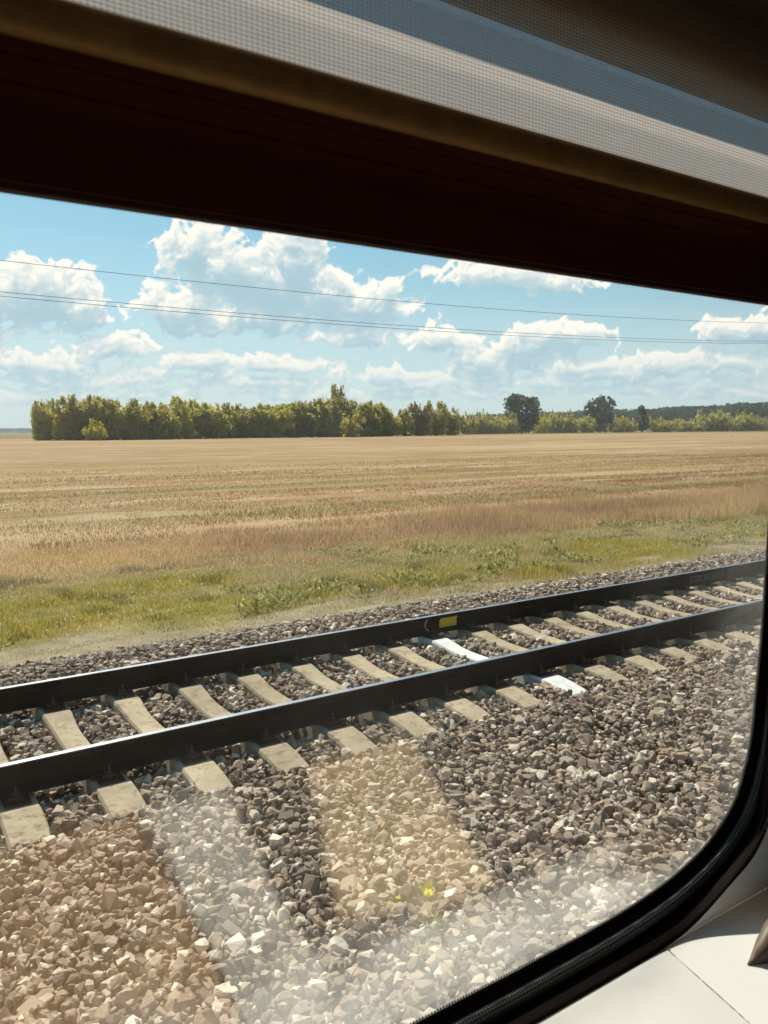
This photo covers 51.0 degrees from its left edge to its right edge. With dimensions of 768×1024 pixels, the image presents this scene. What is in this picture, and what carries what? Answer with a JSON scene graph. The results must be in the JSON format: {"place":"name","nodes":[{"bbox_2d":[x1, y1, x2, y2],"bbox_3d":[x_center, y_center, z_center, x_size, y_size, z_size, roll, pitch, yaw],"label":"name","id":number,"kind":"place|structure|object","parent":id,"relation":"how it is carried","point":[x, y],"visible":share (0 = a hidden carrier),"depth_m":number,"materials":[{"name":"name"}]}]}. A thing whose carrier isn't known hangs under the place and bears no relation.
{"place":"outdoors","nodes":[
{"label":"outdoors","id":0,"kind":"place"},
{"bbox_2d":[4,292,714,340],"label":"power line wire","id":1,"kind":"object","parent":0,"point":[330,320],"visible":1,"depth_m":67.07,"materials":[{"name":"grey metal"}]},
{"bbox_2d":[0,260,751,322],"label":"power line wire","id":2,"kind":"object","parent":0,"point":[338,295],"visible":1,"depth_m":67.33,"materials":[{"name":"grey metal"}]},
{"bbox_2d":[0,430,767,1023],"bbox_3d":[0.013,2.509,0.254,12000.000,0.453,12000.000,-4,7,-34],"label":"ground","id":3,"kind":"structure","parent":0,"point":[20,454],"depth_m":39.43,"materials":[{"name":"beige plant"}]},
{"bbox_2d":[0,428,31,432],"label":"distant wood","id":4,"kind":"object","parent":3,"relation":"on","point":[11,430],"visible":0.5,"depth_m":2993.05,"materials":[{"name":"grey"}]},
{"bbox_2d":[0,742,50,851],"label":"concrete sleeper","id":5,"kind":"object","parent":3,"relation":"on","point":[23,818],"visible":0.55,"depth_m":4.58,"materials":[{"name":"beige concrete"}]},
{"bbox_2d":[0,599,761,799],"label":"rail","id":6,"kind":"object","parent":5,"relation":"on","point":[47,771],"visible":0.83,"depth_m":5.99,"materials":[{"name":"metal"}]},
{"bbox_2d":[0,559,764,713],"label":"rail","id":7,"kind":"object","parent":5,"relation":"on","point":[24,696],"visible":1,"depth_m":7.81,"materials":[{"name":"metal"}]},
{"bbox_2d":[29,400,53,439],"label":"tree","id":8,"kind":"object","parent":3,"relation":"on","point":[39,420],"visible":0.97,"depth_m":274.51,"materials":[{"name":"green plant"}]},
{"bbox_2d":[30,399,60,439],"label":"tree","id":9,"kind":"object","parent":3,"relation":"on","point":[49,403],"visible":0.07,"depth_m":280.87,"materials":[{"name":"green plant"}]},
{"bbox_2d":[44,394,82,439],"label":"tree","id":10,"kind":"object","parent":3,"relation":"on","point":[57,415],"visible":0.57,"depth_m":271.77,"materials":[{"name":"green plant"}]},
{"bbox_2d":[57,394,89,439],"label":"tree","id":11,"kind":"object","parent":3,"relation":"on","point":[75,417],"visible":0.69,"depth_m":271.13,"materials":[{"name":"green plant"}]},
{"bbox_2d":[27,697,146,817],"bbox_3d":[-2.224,1.666,5.809,0.290,0.288,2.700,-4,7,-34],"label":"concrete sleeper","id":12,"kind":"object","parent":3,"relation":"on","point":[118,793],"visible":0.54,"depth_m":5.08,"materials":[{"name":"beige concrete"}]},
{"bbox_2d":[80,418,107,440],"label":"shrub","id":13,"kind":"object","parent":3,"relation":"on","point":[95,432],"visible":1,"depth_m":262.39,"materials":[{"name":"green plant"}]},
{"bbox_2d":[80,394,122,439],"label":"tree","id":14,"kind":"object","parent":3,"relation":"on","point":[95,413],"visible":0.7,"depth_m":271.32,"materials":[{"name":"green plant"}]},
{"bbox_2d":[87,396,129,439],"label":"tree","id":15,"kind":"object","parent":3,"relation":"on","point":[115,436],"visible":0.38,"depth_m":273.52,"materials":[{"name":"green plant"}]},
{"bbox_2d":[103,398,141,439],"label":"tree","id":16,"kind":"object","parent":3,"relation":"on","point":[134,405],"visible":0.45,"depth_m":276.08,"materials":[{"name":"green plant"}]},
{"bbox_2d":[123,404,153,439],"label":"tree","id":17,"kind":"object","parent":3,"relation":"on","point":[142,420],"visible":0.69,"depth_m":278.24,"materials":[{"name":"green plant"}]},
{"bbox_2d":[121,402,167,439],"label":"tree","id":18,"kind":"object","parent":3,"relation":"on","point":[156,423],"visible":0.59,"depth_m":284.37,"materials":[{"name":"green plant"}]},
{"bbox_2d":[144,400,167,438],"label":"tree","id":19,"kind":"object","parent":3,"relation":"on","point":[151,403],"visible":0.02,"depth_m":300.09,"materials":[{"name":"green plant"}]},
{"bbox_2d":[149,403,182,438],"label":"tree","id":20,"kind":"object","parent":3,"relation":"on","point":[173,426],"visible":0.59,"depth_m":291.11,"materials":[{"name":"green plant"}]},
{"bbox_2d":[99,684,234,796],"bbox_3d":[-1.776,1.633,6.113,0.290,0.288,2.700,-4,7,-34],"label":"concrete sleeper","id":21,"kind":"object","parent":3,"relation":"on","point":[204,772],"visible":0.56,"depth_m":5.39,"materials":[{"name":"beige concrete"}]},
{"bbox_2d":[159,396,201,438],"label":"tree","id":22,"kind":"object","parent":3,"relation":"on","point":[186,422],"visible":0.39,"depth_m":298.93,"materials":[{"name":"green plant"}]},
{"bbox_2d":[174,399,204,438],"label":"tree","id":23,"kind":"object","parent":3,"relation":"on","point":[195,419],"visible":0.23,"depth_m":309.09,"materials":[{"name":"green plant"}]},
{"bbox_2d":[185,405,220,438],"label":"tree","id":24,"kind":"object","parent":3,"relation":"on","point":[208,414],"visible":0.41,"depth_m":310.17,"materials":[{"name":"green plant"}]},
{"bbox_2d":[197,401,234,438],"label":"tree","id":25,"kind":"object","parent":3,"relation":"on","point":[222,429],"visible":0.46,"depth_m":313.20,"materials":[{"name":"green plant"}]},
{"bbox_2d":[209,402,236,437],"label":"tree","id":26,"kind":"object","parent":3,"relation":"on","point":[231,433],"visible":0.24,"depth_m":321.36,"materials":[{"name":"green plant"}]},
{"bbox_2d":[159,673,310,779],"bbox_3d":[-1.327,1.600,6.417,0.290,0.288,2.700,-4,7,-34],"label":"concrete sleeper","id":27,"kind":"object","parent":3,"relation":"on","point":[277,752],"visible":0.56,"depth_m":5.70,"materials":[{"name":"beige concrete"}]},
{"bbox_2d":[222,403,254,437],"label":"tree","id":28,"kind":"object","parent":3,"relation":"on","point":[231,409],"visible":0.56,"depth_m":325.22,"materials":[{"name":"green plant"}]},
{"bbox_2d":[233,406,260,437],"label":"tree","id":29,"kind":"object","parent":3,"relation":"on","point":[250,431],"visible":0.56,"depth_m":326.87,"materials":[{"name":"green plant"}]},
{"bbox_2d":[238,402,271,437],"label":"tree","id":30,"kind":"object","parent":3,"relation":"on","point":[263,414],"visible":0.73,"depth_m":329.80,"materials":[{"name":"green plant"}]},
{"bbox_2d":[263,404,287,437],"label":"tree","id":31,"kind":"object","parent":3,"relation":"on","point":[268,406],"visible":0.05,"depth_m":342.38,"materials":[{"name":"green plant"}]},
{"bbox_2d":[265,403,295,437],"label":"tree","id":32,"kind":"object","parent":3,"relation":"on","point":[282,422],"visible":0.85,"depth_m":333.49,"materials":[{"name":"green plant"}]},
{"bbox_2d":[215,663,376,759],"bbox_3d":[-0.878,1.567,6.721,0.290,0.288,2.700,-4,7,-34],"label":"concrete sleeper","id":33,"kind":"object","parent":3,"relation":"on","point":[341,733],"visible":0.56,"depth_m":6.03,"materials":[{"name":"beige concrete"}]},
{"bbox_2d":[280,403,312,437],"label":"tree","id":34,"kind":"object","parent":3,"relation":"on","point":[296,421],"visible":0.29,"depth_m":344.06,"materials":[{"name":"green plant"}]},
{"bbox_2d":[292,401,318,436],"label":"tree","id":35,"kind":"object","parent":3,"relation":"on","point":[309,404],"visible":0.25,"depth_m":347.97,"materials":[{"name":"green plant"}]},
{"bbox_2d":[291,397,336,436],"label":"tree","id":36,"kind":"object","parent":3,"relation":"on","point":[319,426],"visible":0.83,"depth_m":348.49,"materials":[{"name":"green plant"}]},
{"bbox_2d":[314,399,340,436],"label":"tree","id":37,"kind":"object","parent":3,"relation":"on","point":[334,403],"visible":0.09,"depth_m":360.41,"materials":[{"name":"green plant"}]},
{"bbox_2d":[316,397,347,436],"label":"tree","id":38,"kind":"object","parent":3,"relation":"on","point":[339,421],"visible":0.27,"depth_m":358.98,"materials":[{"name":"green plant"}]},
{"bbox_2d":[330,383,352,436],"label":"tree","id":39,"kind":"object","parent":3,"relation":"on","point":[337,395],"visible":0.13,"depth_m":369.75,"materials":[{"name":"green plant"}]},
{"bbox_2d":[335,399,357,435],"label":"tree","id":40,"kind":"object","parent":3,"relation":"on","point":[339,406],"visible":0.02,"depth_m":369.04,"materials":[{"name":"green plant"}]},
{"bbox_2d":[336,410,365,436],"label":"shrub","id":41,"kind":"object","parent":3,"relation":"on","point":[352,427],"visible":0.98,"depth_m":343.20,"materials":[{"name":"green plant"}]},
{"bbox_2d":[267,653,437,739],"bbox_3d":[-0.430,1.533,7.025,0.290,0.288,2.700,-4,7,-34],"label":"concrete sleeper","id":42,"kind":"object","parent":3,"relation":"on","point":[392,714],"visible":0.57,"depth_m":6.34,"materials":[{"name":"beige concrete"}]},
{"bbox_2d":[337,399,377,436],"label":"tree","id":43,"kind":"object","parent":3,"relation":"on","point":[365,431],"visible":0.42,"depth_m":367.20,"materials":[{"name":"green plant"}]},
{"bbox_2d":[352,400,383,436],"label":"tree","id":44,"kind":"object","parent":3,"relation":"on","point":[377,428],"visible":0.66,"depth_m":372.40,"materials":[{"name":"green plant"}]},
{"bbox_2d":[0,549,765,1023],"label":"ballast","id":45,"kind":"structure","parent":3,"relation":"on","point":[510,851],"depth_m":4.39,"materials":[{"name":"gravel"}]},
{"bbox_2d":[393,886,401,900],"bbox_3d":[0.067,1.846,3.830,0.058,0.106,0.080,-4,7,-34],"label":"seedling","id":46,"kind":"object","parent":45,"relation":"on","point":[397,898],"visible":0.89,"depth_m":3.81,"materials":[{"name":"yellow plant"}]},
{"bbox_2d":[403,936,441,964],"bbox_3d":[0.157,1.885,3.461,0.142,0.102,0.179,-4,7,-34],"label":"seedling","id":47,"kind":"object","parent":45,"relation":"on","point":[418,942],"visible":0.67,"depth_m":3.47,"materials":[{"name":"green plant"}]},
{"bbox_2d":[419,879,434,896],"bbox_3d":[0.204,1.826,3.825,0.075,0.146,0.083,5,8,43],"label":"seedling","id":48,"kind":"object","parent":45,"relation":"on","point":[427,890],"visible":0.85,"depth_m":3.83,"materials":[{"name":"yellow plant"}]},
{"bbox_2d":[414,909,441,937],"bbox_3d":[0.197,1.862,3.627,0.130,0.114,0.139,0,6,2],"label":"seedling","id":49,"kind":"object","parent":45,"relation":"on","point":[430,921],"visible":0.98,"depth_m":3.63,"materials":[{"name":"green plant"}]},
{"bbox_2d":[714,575,762,590],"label":"concrete sleeper","id":50,"kind":"object","parent":45,"relation":"on","point":[733,581],"visible":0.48,"depth_m":11.44,"materials":[{"name":"beige concrete"}]},
{"bbox_2d":[0,501,766,640],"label":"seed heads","id":51,"kind":"object","parent":3,"relation":"on","point":[330,567],"visible":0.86,"depth_m":15.55,"materials":[{"name":"beige plant"}]},
{"bbox_2d":[371,402,395,435],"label":"tree","id":52,"kind":"object","parent":3,"relation":"on","point":[381,405],"visible":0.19,"depth_m":383.89,"materials":[{"name":"green plant"}]},
{"bbox_2d":[0,517,767,645],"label":"weeds","id":53,"kind":"object","parent":3,"relation":"on","point":[254,603],"visible":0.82,"depth_m":14.89,"materials":[{"name":"green plant"}]},
{"bbox_2d":[0,448,767,559],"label":"stubble","id":54,"kind":"object","parent":3,"relation":"on","point":[499,499],"visible":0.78,"depth_m":36.77,"materials":[{"name":"beige plant"}]},
{"bbox_2d":[378,407,404,435],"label":"tree","id":55,"kind":"object","parent":3,"relation":"on","point":[391,427],"visible":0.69,"depth_m":383.82,"materials":[{"name":"green plant"}]},
{"bbox_2d":[316,644,489,728],"bbox_3d":[0.019,1.500,7.329,0.290,0.288,2.700,-4,7,-34],"label":"concrete sleeper","id":56,"kind":"object","parent":3,"relation":"on","point":[448,700],"visible":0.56,"depth_m":6.64,"materials":[{"name":"beige concrete"}]},
{"bbox_2d":[396,408,416,435],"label":"tree","id":57,"kind":"object","parent":3,"relation":"on","point":[405,416],"visible":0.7,"depth_m":392.35,"materials":[{"name":"green plant"}]},
{"bbox_2d":[405,401,435,435],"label":"tree","id":58,"kind":"object","parent":3,"relation":"on","point":[422,419],"visible":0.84,"depth_m":399.45,"materials":[{"name":"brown plant"}]},
{"bbox_2d":[424,400,449,435],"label":"tree","id":59,"kind":"object","parent":3,"relation":"on","point":[439,423],"visible":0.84,"depth_m":408.47,"materials":[{"name":"green plant"}]},
{"bbox_2d":[362,636,536,708],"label":"concrete sleeper","id":60,"kind":"object","parent":3,"relation":"on","point":[497,688],"visible":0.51,"depth_m":6.95,"materials":[{"name":"beige concrete"}]},
{"bbox_2d":[443,407,460,434],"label":"tree","id":61,"kind":"object","parent":3,"relation":"on","point":[453,428],"visible":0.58,"depth_m":418.32,"materials":[{"name":"green plant"}]},
{"bbox_2d":[456,408,474,433],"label":"shrub","id":62,"kind":"object","parent":3,"relation":"on","point":[469,424],"visible":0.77,"depth_m":512.67,"materials":[{"name":"green plant"}]},
{"bbox_2d":[466,408,488,433],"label":"shrub","id":63,"kind":"object","parent":3,"relation":"on","point":[480,421],"visible":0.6,"depth_m":528.86,"materials":[{"name":"green plant"}]},
{"bbox_2d":[483,411,502,433],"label":"shrub","id":64,"kind":"object","parent":3,"relation":"on","point":[495,426],"visible":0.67,"depth_m":548.00,"materials":[{"name":"green plant"}]},
{"bbox_2d":[402,628,585,697],"bbox_3d":[0.916,1.434,7.938,0.290,0.288,2.700,-4,7,-34],"label":"concrete sleeper","id":65,"kind":"object","parent":3,"relation":"on","point":[539,676],"visible":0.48,"depth_m":7.30,"materials":[{"name":"white concrete"}]},
{"bbox_2d":[493,414,507,433],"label":"shrub","id":66,"kind":"object","parent":3,"relation":"on","point":[504,430],"visible":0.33,"depth_m":566.16,"materials":[{"name":"green plant"}]},
{"bbox_2d":[500,412,518,433],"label":"shrub","id":67,"kind":"object","parent":3,"relation":"on","point":[512,427],"visible":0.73,"depth_m":581.78,"materials":[{"name":"green plant"}]},
{"bbox_2d":[502,393,543,433],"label":"oak tree","id":68,"kind":"object","parent":3,"relation":"on","point":[516,404],"visible":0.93,"depth_m":594.68,"materials":[{"name":"green plant"}]},
{"bbox_2d":[447,621,629,692],"bbox_3d":[1.365,1.401,8.242,0.290,0.288,2.700,-4,7,-34],"label":"concrete sleeper","id":69,"kind":"object","parent":3,"relation":"on","point":[586,667],"visible":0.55,"depth_m":7.54,"materials":[{"name":"beige concrete"}]},
{"bbox_2d":[532,410,551,432],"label":"shrub","id":70,"kind":"object","parent":3,"relation":"on","point":[543,426],"visible":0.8,"depth_m":627.23,"materials":[{"name":"green plant"}]},
{"bbox_2d":[546,409,564,432],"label":"shrub","id":71,"kind":"object","parent":3,"relation":"on","point":[556,421],"visible":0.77,"depth_m":638.61,"materials":[{"name":"green plant"}]},
{"bbox_2d":[555,409,577,432],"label":"shrub","id":72,"kind":"object","parent":3,"relation":"on","point":[570,424],"visible":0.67,"depth_m":650.55,"materials":[{"name":"green plant"}]},
{"bbox_2d":[488,615,667,676],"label":"concrete sleeper","id":73,"kind":"object","parent":3,"relation":"on","point":[508,623],"visible":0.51,"depth_m":7.88,"materials":[{"name":"beige concrete"}]},
{"bbox_2d":[575,413,594,432],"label":"shrub","id":74,"kind":"object","parent":3,"relation":"on","point":[585,425],"visible":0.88,"depth_m":664.34,"materials":[{"name":"green plant"}]},
{"bbox_2d":[588,417,597,432],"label":"shrub","id":75,"kind":"object","parent":3,"relation":"on","point":[592,430],"visible":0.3,"depth_m":676.46,"materials":[{"name":"green plant"}]},
{"bbox_2d":[583,394,616,432],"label":"oak tree","id":76,"kind":"object","parent":3,"relation":"on","point":[601,410],"visible":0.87,"depth_m":687.25,"materials":[{"name":"green plant"}]},
{"bbox_2d":[524,609,696,665],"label":"concrete sleeper","id":77,"kind":"object","parent":3,"relation":"on","point":[659,648],"visible":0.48,"depth_m":8.18,"materials":[{"name":"beige concrete"}]},
{"bbox_2d":[466,401,767,431],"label":"wood","id":78,"kind":"object","parent":3,"relation":"on","point":[685,413],"visible":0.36,"depth_m":1100.13,"materials":[{"name":"green plant"}]},
{"bbox_2d":[607,415,628,431],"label":"shrub","id":79,"kind":"object","parent":3,"relation":"on","point":[622,423],"visible":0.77,"depth_m":711.78,"materials":[{"name":"green plant"}]},
{"bbox_2d":[618,415,637,431],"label":"shrub","id":80,"kind":"object","parent":3,"relation":"on","point":[632,426],"visible":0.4,"depth_m":725.72,"materials":[{"name":"green plant"}]},
{"bbox_2d":[552,603,731,653],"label":"concrete sleeper","id":81,"kind":"object","parent":3,"relation":"on","point":[575,611],"visible":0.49,"depth_m":8.51,"materials":[{"name":"beige concrete"}]},
{"bbox_2d":[636,405,651,431],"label":"narrow tree","id":82,"kind":"object","parent":3,"relation":"on","point":[643,422],"visible":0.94,"depth_m":731.99,"materials":[{"name":"green plant"}]},
{"bbox_2d":[647,416,663,431],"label":"shrub","id":83,"kind":"object","parent":3,"relation":"on","point":[658,425],"visible":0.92,"depth_m":750.54,"materials":[{"name":"green plant"}]},
{"bbox_2d":[659,415,682,431],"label":"shrub","id":84,"kind":"object","parent":3,"relation":"on","point":[671,426],"visible":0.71,"depth_m":765.67,"materials":[{"name":"green plant"}]},
{"bbox_2d":[586,598,758,645],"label":"concrete sleeper","id":85,"kind":"object","parent":3,"relation":"on","point":[723,631],"visible":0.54,"depth_m":8.77,"materials":[{"name":"beige concrete"}]},
{"bbox_2d":[673,418,694,431],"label":"shrub","id":86,"kind":"object","parent":3,"relation":"on","point":[686,426],"visible":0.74,"depth_m":780.70,"materials":[{"name":"green plant"}]},
{"bbox_2d":[616,593,760,631],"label":"concrete sleeper","id":87,"kind":"object","parent":3,"relation":"on","point":[750,624],"visible":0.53,"depth_m":9.92,"materials":[{"name":"beige concrete"}]},
{"bbox_2d":[688,417,706,431],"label":"shrub","id":88,"kind":"object","parent":3,"relation":"on","point":[699,425],"visible":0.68,"depth_m":800.05,"materials":[{"name":"green plant"}]},
{"bbox_2d":[641,588,760,622],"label":"concrete sleeper","id":89,"kind":"object","parent":3,"relation":"on","point":[661,595],"visible":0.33,"depth_m":10.45,"materials":[{"name":"beige concrete"}]},
{"bbox_2d":[666,583,742,604],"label":"concrete sleeper","id":90,"kind":"object","parent":3,"relation":"on","point":[686,590],"visible":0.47,"depth_m":10.75,"materials":[{"name":"beige concrete"}]},
{"bbox_2d":[695,408,720,431],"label":"bush","id":91,"kind":"object","parent":3,"relation":"on","point":[711,420],"visible":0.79,"depth_m":822.30,"materials":[{"name":"green plant"}]},
{"bbox_2d":[714,410,735,430],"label":"bush","id":92,"kind":"object","parent":3,"relation":"on","point":[727,425],"visible":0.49,"depth_m":833.72,"materials":[{"name":"green plant"}]},
{"bbox_2d":[692,579,762,598],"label":"concrete sleeper","id":93,"kind":"object","parent":3,"relation":"on","point":[713,586],"visible":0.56,"depth_m":11.08,"materials":[{"name":"beige concrete"}]},
{"bbox_2d":[731,408,755,430],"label":"bush","id":94,"kind":"object","parent":3,"relation":"on","point":[743,422],"visible":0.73,"depth_m":849.10,"materials":[{"name":"green plant"}]},
{"bbox_2d":[738,571,763,584],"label":"concrete sleeper","id":95,"kind":"object","parent":3,"relation":"on","point":[755,577],"visible":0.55,"depth_m":11.82,"materials":[{"name":"grey concrete"}]},
{"bbox_2d":[737,412,767,430],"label":"bush","id":96,"kind":"object","parent":3,"relation":"on","point":[760,423],"visible":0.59,"depth_m":866.16,"materials":[{"name":"green plant"}]},
{"bbox_2d":[0,507,767,663],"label":"grass","id":97,"kind":"structure","parent":0,"point":[561,568],"depth_m":14.31,"materials":[{"name":"green plant"}]},
{"bbox_2d":[0,478,767,582],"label":"dry grass","id":98,"kind":"structure","parent":0,"point":[716,502],"depth_m":21.30,"materials":[{"name":"beige plant"}]},
{"bbox_2d":[0,193,767,432],"label":"sky","id":99,"kind":"structure","parent":0,"point":[49,349],"materials":[{"name":"blue"}]},
{"bbox_2d":[2,296,767,343],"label":"power line wire","id":100,"kind":"object","parent":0,"point":[353,325],"visible":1,"depth_m":68.63,"materials":[{"name":"grey metal"}]},
{"bbox_2d":[536,802,767,1023],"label":"wall panel","id":101,"kind":"structure","parent":0,"point":[712,947],"depth_m":1.02,"materials":[{"name":"white plastic"}]},
{"bbox_2d":[0,33,767,1023],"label":"train window","id":102,"kind":"structure","parent":101,"relation":"attached to","point":[86,129],"depth_m":0.79,"materials":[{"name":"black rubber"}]},
{"bbox_2d":[489,713,767,1023],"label":"window frame","id":103,"kind":"structure","parent":102,"relation":"in","point":[682,919],"depth_m":1.08,"materials":[{"name":"black rubber"}]},
{"bbox_2d":[0,0,767,223],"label":"roller blind","id":104,"kind":"object","parent":101,"relation":"attached to","point":[666,99],"visible":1,"depth_m":0.77,"materials":[{"name":"grey fabric"}]},
{"bbox_2d":[747,919,767,965],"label":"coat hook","id":105,"kind":"object","parent":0,"point":[759,954],"visible":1,"depth_m":1.07,"materials":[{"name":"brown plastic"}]}
]}

